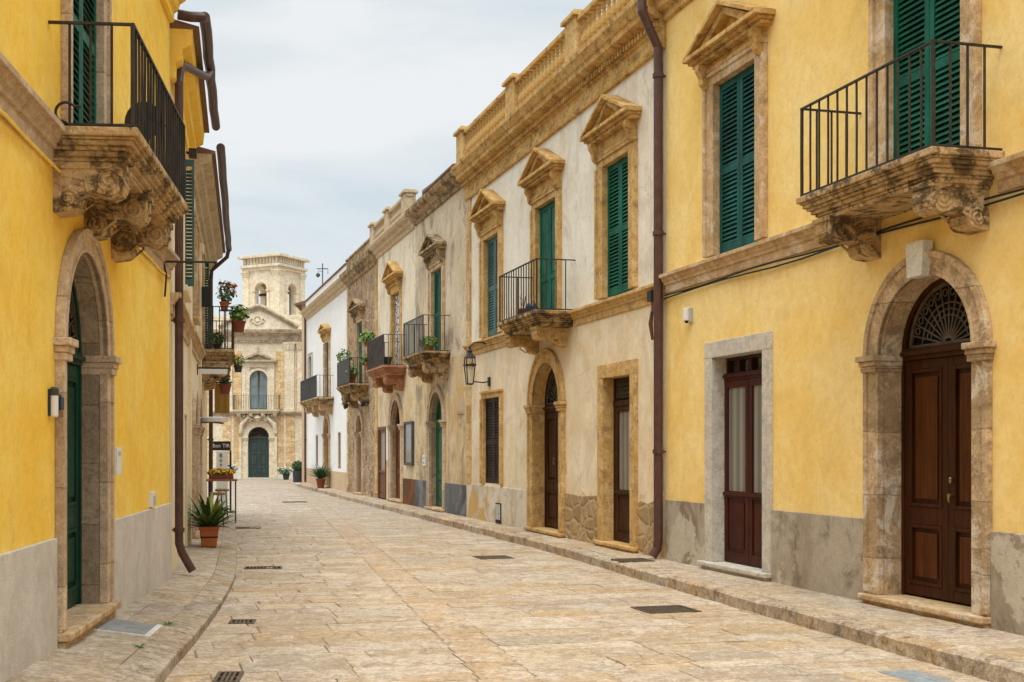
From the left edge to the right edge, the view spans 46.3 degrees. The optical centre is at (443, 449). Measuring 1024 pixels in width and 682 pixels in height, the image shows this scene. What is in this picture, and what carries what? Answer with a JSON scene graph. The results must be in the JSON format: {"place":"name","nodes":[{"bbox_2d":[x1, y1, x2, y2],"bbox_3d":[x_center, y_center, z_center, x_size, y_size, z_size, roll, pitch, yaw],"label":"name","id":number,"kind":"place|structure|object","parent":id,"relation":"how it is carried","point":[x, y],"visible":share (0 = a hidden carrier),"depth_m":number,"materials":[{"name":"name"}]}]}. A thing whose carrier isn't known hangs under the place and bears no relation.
{"place":"outdoors","nodes":[
{"label":"outdoors","id":0,"kind":"place"},
{"bbox_2d":[124,102,161,127],"bbox_3d":[-2.582,-2.702,10.338,0.293,0.593,0.302,0,0,-37],"label":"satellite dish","id":1,"kind":"object","parent":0,"point":[127,118],"visible":0.19,"depth_m":10.34,"materials":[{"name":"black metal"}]},
{"bbox_2d":[207,252,309,478],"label":"church","id":2,"kind":"structure","parent":0,"point":[261,429],"depth_m":69.97,"materials":[{"name":"beige stone"}]},
{"bbox_2d":[237,414,279,478],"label":"door","id":3,"kind":"structure","parent":2,"relation":"in","point":[258,441],"depth_m":69.95,"materials":[{"name":"beige stone"}]},
{"bbox_2d":[240,347,277,409],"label":"window","id":4,"kind":"structure","parent":2,"relation":"in","point":[266,401],"depth_m":69.91,"materials":[{"name":"beige stone"}]},
{"bbox_2d":[174,0,616,328],"label":"sky","id":5,"kind":"structure","parent":0,"point":[329,110],"materials":[{"name":"white"}]},
{"bbox_2d":[5,483,1023,681],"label":"pavement","id":6,"kind":"structure","parent":0,"point":[97,657],"depth_m":11.58,"materials":[{"name":"stone"}]},
{"bbox_2d":[93,619,162,636],"bbox_3d":[-2.767,1.574,10.415,0.525,0.058,0.710,8,-2,-5],"label":"stone cover","id":7,"kind":"object","parent":6,"relation":"on","point":[114,626],"visible":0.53,"depth_m":10.34,"materials":[{"name":"grey stone"}]},
{"bbox_2d":[187,491,240,546],"bbox_3d":[-3.966,1.149,19.994,1.259,0.952,1.156,0,0,-12],"label":"potted plant","id":8,"kind":"object","parent":6,"relation":"on","point":[210,515],"visible":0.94,"depth_m":19.87,"materials":[{"name":"green plant"}]},
{"bbox_2d":[209,492,224,525],"bbox_3d":[-4.856,1.276,25.609,0.340,0.721,0.340,0,0,-9],"label":"bar stool","id":9,"kind":"object","parent":6,"relation":"on","point":[217,493],"visible":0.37,"depth_m":25.50,"materials":[{"name":"brown wood"}]},
{"bbox_2d":[206,479,236,522],"bbox_3d":[-4.957,1.150,26.708,0.680,0.970,0.600,0,0,-9],"label":"bar table","id":10,"kind":"object","parent":6,"relation":"on","point":[209,480],"visible":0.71,"depth_m":26.43,"materials":[{"name":"brown wood"}]},
{"bbox_2d":[207,468,234,478],"bbox_3d":[-4.965,0.535,26.657,0.626,0.256,0.493,0,0,-9],"label":"flower box","id":11,"kind":"object","parent":10,"relation":"on","point":[226,473],"visible":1,"depth_m":26.50,"materials":[{"name":"yellow plant"}]},
{"bbox_2d":[213,441,231,510],"bbox_3d":[-5.839,0.719,31.200,0.600,1.862,0.400,0,0,-2],"label":"sign stand","id":12,"kind":"object","parent":6,"relation":"on","point":[221,445],"visible":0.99,"depth_m":31.18,"materials":[{"name":"black metal"}]},
{"bbox_2d":[215,488,229,519],"bbox_3d":[-5.174,1.276,27.888,0.340,0.721,0.340,0,0,-9],"label":"bar stool","id":13,"kind":"object","parent":6,"relation":"on","point":[222,489],"visible":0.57,"depth_m":27.79,"materials":[{"name":"brown wood"}]},
{"bbox_2d":[306,463,329,487],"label":"potted palm","id":14,"kind":"object","parent":6,"relation":"on","point":[321,474],"visible":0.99,"depth_m":49.09,"materials":[{"name":"plant"}]},
{"bbox_2d":[611,558,654,562],"bbox_3d":[2.720,1.604,17.200,0.500,0.036,0.420,0,0,-14],"label":"drain grate","id":15,"kind":"object","parent":6,"relation":"on","point":[623,560],"visible":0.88,"depth_m":17.11,"materials":[{"name":"metal"}]},
{"bbox_2d":[525,301,535,311],"bbox_3d":[1.613,-2.605,22.205,0.237,0.310,0.450,0,0,-36],"label":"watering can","id":16,"kind":"object","parent":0,"point":[529,306],"visible":0.26,"depth_m":22.08,"materials":[{"name":"grey plastic"}]},
{"bbox_2d":[164,479,988,681],"bbox_3d":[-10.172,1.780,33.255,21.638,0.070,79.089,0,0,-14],"label":"road","id":17,"kind":"structure","parent":0,"point":[565,619],"depth_m":12.21,"materials":[{"name":"stone"}]},
{"bbox_2d":[216,451,227,510],"bbox_3d":[-5.884,0.849,31.699,0.290,1.602,0.100,0,0,-2],"label":"menu board","id":18,"kind":"object","parent":17,"relation":"on","point":[221,459],"visible":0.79,"depth_m":31.68,"materials":[{"name":"white plastic"}]},
{"bbox_2d":[214,465,237,472],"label":"potted flowers","id":19,"kind":"object","parent":17,"relation":"on","point":[235,469],"visible":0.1,"depth_m":67.76,"materials":[{"name":"white plant"}]},
{"bbox_2d":[212,671,243,681],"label":"drain grate","id":20,"kind":"object","parent":17,"relation":"on","point":[228,676],"visible":0.97,"depth_m":9.15,"materials":[{"name":"metal"}]},
{"bbox_2d":[228,619,255,624],"bbox_3d":[-2.040,1.756,12.100,0.260,0.036,0.260,0,0,-4],"label":"drain grate","id":21,"kind":"object","parent":17,"relation":"on","point":[242,621],"visible":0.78,"depth_m":12.08,"materials":[{"name":"metal"}]},
{"bbox_2d":[235,527,260,528],"bbox_3d":[-4.380,1.756,26.600,0.620,0.036,0.500,0,0,-8],"label":"drain grate","id":22,"kind":"object","parent":17,"relation":"on","point":[247,528],"visible":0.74,"depth_m":26.39,"materials":[{"name":"metal"}]},
{"bbox_2d":[244,566,281,568],"bbox_3d":[-2.660,1.756,17.600,0.550,0.036,0.340,0,0,-6],"label":"drain grate","id":23,"kind":"object","parent":17,"relation":"on","point":[261,567],"visible":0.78,"depth_m":17.60,"materials":[{"name":"metal"}]},
{"bbox_2d":[276,467,291,479],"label":"potted flowers","id":24,"kind":"object","parent":17,"relation":"on","point":[286,471],"visible":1,"depth_m":68.47,"materials":[{"name":"green plant"}]},
{"bbox_2d":[282,501,305,502],"bbox_3d":[-4.944,1.756,39.655,0.800,0.036,0.600,0,0,-14],"label":"drain grate","id":25,"kind":"object","parent":17,"relation":"on","point":[292,501],"visible":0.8,"depth_m":39.85,"materials":[{"name":"metal"}]},
{"bbox_2d":[291,460,301,481],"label":"planter shrub","id":26,"kind":"object","parent":17,"relation":"on","point":[297,469],"visible":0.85,"depth_m":63.37,"materials":[{"name":"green plant"}]},
{"bbox_2d":[472,555,513,559],"bbox_3d":[0.800,1.756,19.300,0.560,0.036,0.500,0,0,-14],"label":"drain grate","id":27,"kind":"object","parent":17,"relation":"on","point":[493,557],"visible":0.83,"depth_m":19.23,"materials":[{"name":"metal"}]},
{"bbox_2d":[631,605,701,613],"bbox_3d":[2.420,1.756,13.030,0.600,0.036,0.520,0,0,-14],"label":"drain grate","id":28,"kind":"object","parent":17,"relation":"on","point":[665,609],"visible":0.84,"depth_m":13.00,"materials":[{"name":"metal"}]},
{"bbox_2d":[879,670,953,681],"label":"stone cover","id":29,"kind":"object","parent":17,"relation":"on","point":[912,676],"visible":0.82,"depth_m":9.15,"materials":[{"name":"grey stone"}]},
{"bbox_2d":[637,0,1023,635],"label":"yellow house","id":30,"kind":"structure","parent":0,"point":[843,276],"depth_m":12.77,"materials":[{"name":"paint"}]},
{"bbox_2d":[683,308,692,322],"bbox_3d":[3.402,-1.865,16.627,0.100,0.210,0.140,0,0,-14],"label":"alarm sensor","id":31,"kind":"object","parent":30,"relation":"attached to","point":[687,315],"visible":1,"depth_m":16.59,"materials":[{"name":"white plastic"}]},
{"bbox_2d":[682,0,775,257],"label":"window","id":32,"kind":"structure","parent":30,"relation":"in","point":[728,55],"depth_m":15.43,"materials":[{"name":"stone"}]},
{"bbox_2d":[697,331,772,580],"bbox_3d":[3.849,0.107,15.342,0.430,3.085,1.830,0,0,-14],"label":"door","id":33,"kind":"structure","parent":30,"relation":"in","point":[738,370],"depth_m":15.56,"materials":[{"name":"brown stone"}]},
{"bbox_2d":[868,0,981,167],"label":"window","id":34,"kind":"structure","parent":30,"relation":"in","point":[896,28],"depth_m":11.74,"materials":[{"name":"wood"}]},
{"bbox_2d":[855,239,996,628],"bbox_3d":[4.790,-0.175,11.639,0.505,3.670,2.010,0,0,-14],"label":"door","id":35,"kind":"structure","parent":30,"relation":"in","point":[926,362],"depth_m":11.89,"materials":[{"name":"wood"}]},
{"label":"ground","id":36,"kind":"structure","parent":0,"visible":0},
{"bbox_2d":[0,0,188,681],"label":"yellow house","id":37,"kind":"structure","parent":36,"relation":"on","point":[94,207],"depth_m":9.62,"materials":[{"name":"paint"}]},
{"bbox_2d":[48,387,63,416],"bbox_3d":[-2.913,-0.352,8.961,0.085,0.225,0.203,0,0,-5],"label":"wall lamp","id":38,"kind":"object","parent":37,"relation":"attached to","point":[55,401],"visible":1,"depth_m":8.87,"materials":[{"name":"white glass"}]},
{"bbox_2d":[61,0,111,123],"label":"window","id":39,"kind":"structure","parent":37,"relation":"in","point":[71,10],"depth_m":10.54,"materials":[{"name":"stone"}]},
{"bbox_2d":[53,229,121,647],"bbox_3d":[-3.129,-0.118,10.059,0.445,3.456,2.100,0,0,-5],"label":"door","id":40,"kind":"structure","parent":37,"relation":"in","point":[86,362],"depth_m":10.72,"materials":[{"name":"stone"}]},
{"bbox_2d":[115,447,121,474],"bbox_3d":[-3.101,0.110,11.275,0.089,0.260,0.240,0,0,-5],"label":"intercom","id":41,"kind":"object","parent":37,"relation":"attached to","point":[118,460],"visible":0.55,"depth_m":11.23,"materials":[{"name":"white plastic"}]},
{"bbox_2d":[149,491,155,506],"bbox_3d":[-3.305,0.565,13.556,0.055,0.170,0.260,0,0,-5],"label":"socket box","id":42,"kind":"object","parent":37,"relation":"attached to","point":[152,498],"visible":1,"depth_m":13.45,"materials":[{"name":"white plastic"}]},
{"bbox_2d":[164,260,217,296],"bbox_3d":[-3.053,-2.070,14.329,0.684,0.481,0.100,0,0,-5],"label":"banner pole","id":43,"kind":"object","parent":37,"relation":"attached to","point":[179,261],"visible":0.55,"depth_m":14.32,"materials":[{"name":"black metal"}]},
{"bbox_2d":[170,9,219,572],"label":"cream house","id":44,"kind":"structure","parent":36,"relation":"on","point":[188,75],"depth_m":15.71,"materials":[{"name":"beige stone"}]},
{"bbox_2d":[184,407,187,545],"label":"door","id":45,"kind":"structure","parent":44,"relation":"in","point":[185,409],"depth_m":19.61,"materials":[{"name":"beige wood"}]},
{"bbox_2d":[183,149,191,302],"bbox_3d":[-4.027,-3.437,18.486,0.190,2.154,1.540,0,0,-10],"label":"window","id":46,"kind":"structure","parent":44,"relation":"in","point":[187,297],"depth_m":17.99,"materials":[{"name":"beige glass"}]},
{"bbox_2d":[186,148,196,158],"bbox_3d":[-3.873,-4.500,18.157,0.234,0.120,0.180,0,0,-10],"label":"floodlight","id":47,"kind":"object","parent":44,"relation":"attached to","point":[192,152],"visible":0.9,"depth_m":18.08,"materials":[{"name":"black metal"}]},
{"bbox_2d":[187,143,234,545],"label":"pale house","id":48,"kind":"structure","parent":36,"relation":"on","point":[210,243],"depth_m":23.62,"materials":[{"name":"stone"}]},
{"bbox_2d":[193,218,200,325],"bbox_3d":[-4.750,-3.337,22.586,0.260,1.854,1.340,0,0,-9],"label":"window","id":49,"kind":"structure","parent":48,"relation":"in","point":[196,288],"depth_m":21.99,"materials":[{"name":"wood"}]},
{"bbox_2d":[192,390,201,538],"bbox_3d":[-4.755,0.272,22.281,0.430,2.776,1.440,0,0,-9],"label":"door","id":50,"kind":"structure","parent":48,"relation":"in","point":[196,428],"depth_m":21.67,"materials":[{"name":"stone"}]},
{"bbox_2d":[198,394,204,529],"bbox_3d":[-5.082,0.272,24.254,0.430,2.776,1.440,0,0,-9],"label":"door frame","id":51,"kind":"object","parent":48,"relation":"in","point":[199,395],"depth_m":24.74,"materials":[{"name":"stone"}]},
{"bbox_2d":[202,253,206,347],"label":"window","id":52,"kind":"structure","parent":48,"relation":"in","point":[203,256],"depth_m":26.24,"materials":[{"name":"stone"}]},
{"bbox_2d":[200,283,211,306],"bbox_3d":[-5.006,-3.200,25.078,0.270,0.600,0.400,0,0,-9],"label":"sign","id":53,"kind":"object","parent":48,"relation":"attached to","point":[206,296],"depth_m":24.95,"materials":[{"name":"black plastic"}]},
{"bbox_2d":[197,364,229,374],"bbox_3d":[-4.612,-1.600,23.927,0.670,0.220,0.080,0,0,-9],"label":"hanging sign","id":54,"kind":"object","parent":48,"relation":"attached to","point":[212,370],"visible":1,"depth_m":23.91,"materials":[{"name":"white plastic"}]},
{"bbox_2d":[200,417,227,423],"bbox_3d":[-4.702,-0.560,24.317,0.620,0.200,0.620,0,0,-9],"label":"lamp shade","id":55,"kind":"object","parent":48,"relation":"attached to","point":[219,420],"visible":0.78,"depth_m":24.08,"materials":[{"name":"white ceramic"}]},
{"bbox_2d":[210,332,224,347],"bbox_3d":[-4.909,-2.353,25.957,0.350,0.406,0.348,0,0,-9],"label":"potted plant","id":56,"kind":"object","parent":48,"relation":"on","point":[215,335],"visible":0.89,"depth_m":25.89,"materials":[{"name":"green plant"}]},
{"bbox_2d":[214,382,231,412],"bbox_3d":[-5.441,-1.280,28.857,0.650,0.820,0.080,0,0,-9],"label":"banner","id":57,"kind":"object","parent":48,"relation":"attached to","point":[221,403],"visible":0.63,"depth_m":28.85,"materials":[{"name":"fabric"}]},
{"bbox_2d":[219,378,231,393],"bbox_3d":[-4.761,-1.381,26.030,0.286,0.361,0.286,0,0,-9],"label":"hanging plant","id":58,"kind":"object","parent":48,"relation":"hanging from","point":[224,387],"visible":1,"depth_m":25.95,"materials":[{"name":"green plant"}]},
{"bbox_2d":[215,279,237,347],"bbox_3d":[-4.771,-2.943,26.318,0.448,1.586,0.469,0,0,12],"label":"flowering plant","id":59,"kind":"object","parent":48,"relation":"on","point":[224,301],"visible":0.98,"depth_m":26.27,"materials":[{"name":"green plant"}]},
{"bbox_2d":[232,353,244,371],"bbox_3d":[-4.438,-1.877,25.826,0.292,0.413,0.278,0,0,-9],"label":"hanging plant","id":60,"kind":"object","parent":48,"relation":"hanging from","point":[237,367],"visible":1,"depth_m":25.77,"materials":[{"name":"green plant"}]},
{"bbox_2d":[229,304,249,332],"bbox_3d":[-4.416,-2.831,25.799,0.463,0.602,0.493,0,0,-9],"label":"hanging planter","id":61,"kind":"object","parent":48,"relation":"hanging from","point":[239,315],"visible":1,"depth_m":25.68,"materials":[{"name":"plant"}]},
{"bbox_2d":[294,301,305,482],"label":"house","id":62,"kind":"structure","parent":36,"relation":"on","point":[301,306],"depth_m":60.20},
{"bbox_2d":[300,263,346,491],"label":"white house","id":63,"kind":"structure","parent":36,"relation":"on","point":[323,312],"depth_m":49.95,"materials":[{"name":"paint"}]},
{"bbox_2d":[307,352,312,378],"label":"window","id":64,"kind":"structure","parent":63,"relation":"in","point":[310,355],"depth_m":55.84,"materials":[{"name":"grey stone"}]},
{"bbox_2d":[316,435,317,465],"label":"window","id":65,"kind":"structure","parent":63,"relation":"in","point":[316,435],"depth_m":53.57,"materials":[{"name":"grey stone"}]},
{"bbox_2d":[316,263,327,283],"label":"iron cross","id":66,"kind":"object","parent":63,"relation":"on","point":[318,274],"visible":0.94,"depth_m":57.95,"materials":[{"name":"grey metal"}]},
{"bbox_2d":[317,323,330,396],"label":"window","id":67,"kind":"structure","parent":63,"relation":"in","point":[324,330],"depth_m":50.52,"materials":[{"name":"stone"}]},
{"bbox_2d":[321,413,330,487],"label":"door","id":68,"kind":"structure","parent":63,"relation":"in","point":[326,434],"depth_m":50.79,"materials":[{"name":"stone"}]},
{"bbox_2d":[338,432,340,467],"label":"window","id":69,"kind":"structure","parent":63,"relation":"in","point":[339,433],"depth_m":47.35,"materials":[{"name":"grey stone"}]},
{"bbox_2d":[336,237,377,497],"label":"rubble house","id":70,"kind":"structure","parent":36,"relation":"on","point":[358,276],"depth_m":41.66,"materials":[{"name":"stone"}]},
{"bbox_2d":[336,349,351,366],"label":"potted plant","id":71,"kind":"object","parent":70,"relation":"on","point":[339,355],"visible":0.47,"depth_m":43.00,"materials":[{"name":"green plant"}]},
{"bbox_2d":[341,402,348,408],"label":"wall spotlight","id":72,"kind":"object","parent":70,"relation":"attached to","point":[345,405],"depth_m":44.20,"materials":[{"name":"black metal"}]},
{"bbox_2d":[345,366,358,381],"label":"potted plant","id":73,"kind":"object","parent":70,"relation":"on","point":[351,373],"visible":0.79,"depth_m":41.24,"materials":[{"name":"green plant"}]},
{"bbox_2d":[347,298,365,382],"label":"window","id":74,"kind":"structure","parent":70,"relation":"in","point":[356,308],"depth_m":42.72,"materials":[{"name":"stone"}]},
{"bbox_2d":[352,410,363,494],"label":"door","id":75,"kind":"structure","parent":70,"relation":"in","point":[358,433],"depth_m":43.10,"materials":[{"name":"stone"}]},
{"bbox_2d":[358,399,368,406],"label":"wall spotlight","id":76,"kind":"object","parent":70,"relation":"attached to","point":[361,402],"depth_m":40.73,"materials":[{"name":"black metal"}]},
{"bbox_2d":[366,189,417,505],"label":"pale house","id":77,"kind":"structure","parent":36,"relation":"on","point":[392,246],"depth_m":36.05,"materials":[{"name":"paint"}]},
{"bbox_2d":[359,355,366,366],"bbox_3d":[-2.405,-2.786,37.491,0.478,0.412,0.504,0,0,-14],"label":"potted plant","id":78,"kind":"object","parent":77,"relation":"on","point":[363,359],"visible":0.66,"depth_m":37.43,"materials":[{"name":"green plant"}]},
{"bbox_2d":[358,329,375,346],"bbox_3d":[-2.416,-3.518,37.701,0.525,0.536,0.593,0,0,16],"label":"potted plant","id":79,"kind":"object","parent":77,"relation":"attached to","point":[367,336],"visible":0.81,"depth_m":37.58,"materials":[{"name":"green plant"}]},
{"bbox_2d":[378,426,385,499],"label":"door","id":80,"kind":"structure","parent":77,"relation":"in","point":[381,430],"depth_m":38.65,"materials":[{"name":"orange wood"}]},
{"bbox_2d":[386,427,387,460],"bbox_3d":[-1.763,-0.170,37.580,0.047,1.080,0.320,0,0,-14],"label":"wall sign","id":81,"kind":"object","parent":77,"relation":"attached to","point":[386,444],"visible":0.66,"depth_m":37.65,"materials":[{"name":"white plastic"}]},
{"bbox_2d":[384,357,391,363],"bbox_3d":[-1.662,-2.580,35.060,0.321,0.260,0.326,0,0,-14],"label":"flower pot","id":82,"kind":"object","parent":77,"relation":"on","point":[386,360],"visible":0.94,"depth_m":34.94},
{"bbox_2d":[381,261,402,363],"bbox_3d":[-1.487,-4.084,36.288,0.471,3.249,2.000,0,0,-14],"label":"window","id":83,"kind":"structure","parent":77,"relation":"in","point":[392,276],"depth_m":36.49,"materials":[{"name":"beige stone"}]},
{"bbox_2d":[386,393,403,503],"bbox_3d":[-1.369,-0.028,36.318,0.390,3.376,2.040,0,0,-14],"label":"door","id":84,"kind":"structure","parent":77,"relation":"in","point":[395,425],"depth_m":36.95,"materials":[{"name":"stone"}]},
{"bbox_2d":[404,421,413,465],"bbox_3d":[-0.999,-0.170,34.400,0.090,1.260,1.100,0,0,-14],"label":"notice board","id":85,"kind":"object","parent":77,"relation":"attached to","point":[408,442],"visible":1,"depth_m":34.29,"materials":[{"name":"grey metal"}]},
{"bbox_2d":[402,163,465,516],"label":"beige house","id":86,"kind":"structure","parent":36,"relation":"on","point":[435,213],"depth_m":30.34,"materials":[{"name":"paint"}]},
{"bbox_2d":[423,455,425,465],"bbox_3d":[-0.529,0.300,32.590,0.050,0.300,0.320,0,0,-14],"label":"intercom","id":87,"kind":"object","parent":86,"relation":"attached to","point":[424,460],"visible":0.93,"depth_m":32.50,"materials":[{"name":"white plastic"}]},
{"bbox_2d":[424,335,438,350],"bbox_3d":[-0.376,-2.661,30.115,0.504,0.422,0.599,0,0,-14],"label":"potted plant","id":88,"kind":"object","parent":86,"relation":"on","point":[434,340],"visible":0.76,"depth_m":30.01,"materials":[{"name":"green plant"}]},
{"bbox_2d":[418,234,446,349],"bbox_3d":[-0.188,-4.035,31.150,0.541,3.149,1.960,0,0,-14],"label":"window","id":89,"kind":"structure","parent":86,"relation":"in","point":[432,250],"depth_m":31.30,"materials":[{"name":"stone"}]},
{"bbox_2d":[424,385,445,511],"bbox_3d":[-0.104,-0.013,31.242,0.410,3.346,1.980,0,0,-14],"label":"door","id":90,"kind":"structure","parent":86,"relation":"in","point":[435,423],"depth_m":31.85,"materials":[{"name":"stone"}]},
{"bbox_2d":[457,397,463,413],"bbox_3d":[0.400,-1.050,28.864,0.038,0.380,0.640,0,0,-14],"label":"wall hatch","id":91,"kind":"object","parent":86,"relation":"attached to","point":[460,405],"depth_m":28.77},
{"bbox_2d":[451,0,665,558],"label":"cream house","id":92,"kind":"structure","parent":36,"relation":"on","point":[552,169],"depth_m":21.18,"materials":[{"name":"beige stone"}]},
{"bbox_2d":[463,341,490,385],"bbox_3d":[0.742,-1.904,26.371,0.585,1.020,0.555,0,0,-14],"label":"wall lantern","id":93,"kind":"object","parent":92,"relation":"attached to","point":[469,370],"depth_m":26.27,"materials":[{"name":"black metal"}]},
{"bbox_2d":[468,189,505,337],"bbox_3d":[1.049,-4.104,26.202,0.521,3.189,2.000,0,0,-14],"label":"window","id":94,"kind":"structure","parent":92,"relation":"in","point":[486,214],"depth_m":26.41,"materials":[{"name":"beige stone"}]},
{"bbox_2d":[479,389,502,484],"bbox_3d":[1.136,-0.265,26.203,0.291,2.059,1.604,0,0,-14],"label":"window","id":95,"kind":"structure","parent":92,"relation":"in","point":[490,425],"depth_m":26.39,"materials":[{"name":"beige stone"}]},
{"bbox_2d":[495,503,500,523],"bbox_3d":[1.181,1.370,25.637,0.095,0.440,0.400,0,0,-14],"label":"meter box","id":96,"kind":"object","parent":92,"relation":"attached to","point":[498,513],"visible":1,"depth_m":25.60,"materials":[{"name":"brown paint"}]},
{"bbox_2d":[496,504,499,519],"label":"door","id":97,"kind":"structure","parent":96,"relation":"in","point":[497,505],"depth_m":25.64,"materials":[{"name":"grey plastic"}]},
{"bbox_2d":[517,296,529,313],"bbox_3d":[1.522,-2.700,22.713,0.261,0.501,0.265,0,0,-14],"label":"flower pot","id":98,"kind":"object","parent":92,"relation":"on","point":[522,305],"visible":0.38,"depth_m":22.66,"materials":[{"name":"soil"}]},
{"bbox_2d":[517,147,564,309],"bbox_3d":[1.939,-4.079,22.611,0.521,3.239,2.000,0,0,-14],"label":"window","id":99,"kind":"structure","parent":92,"relation":"in","point":[540,178],"depth_m":22.65,"materials":[{"name":"beige stone"}]},
{"bbox_2d":[523,349,566,537],"bbox_3d":[2.057,-0.123,22.650,0.470,3.566,2.180,0,0,-14],"label":"door","id":100,"kind":"structure","parent":92,"relation":"in","point":[545,409],"depth_m":23.22,"materials":[{"name":"beige stone"}]},
{"bbox_2d":[579,94,641,299],"bbox_3d":[2.776,-4.104,19.233,0.521,3.189,2.000,0,0,-14],"label":"window","id":101,"kind":"structure","parent":92,"relation":"in","point":[610,134],"depth_m":19.35,"materials":[{"name":"beige stone"}]},
{"bbox_2d":[592,359,637,552],"bbox_3d":[2.892,0.130,19.225,0.420,3.060,1.710,0,0,-14],"label":"door","id":102,"kind":"structure","parent":92,"relation":"in","point":[617,382],"depth_m":19.60,"materials":[{"name":"beige stone"}]},
{"bbox_2d":[647,290,653,339],"bbox_3d":[3.083,-1.989,17.704,0.120,0.722,0.205,0,0,-14],"label":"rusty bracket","id":103,"kind":"object","parent":92,"relation":"attached to","point":[650,295],"visible":0.58,"depth_m":17.74,"materials":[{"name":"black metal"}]},
{"bbox_2d":[107,483,1023,681],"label":"kerb","id":104,"kind":"structure","parent":36,"relation":"on","point":[164,653],"depth_m":11.75,"materials":[{"name":"stone"}]}
]}

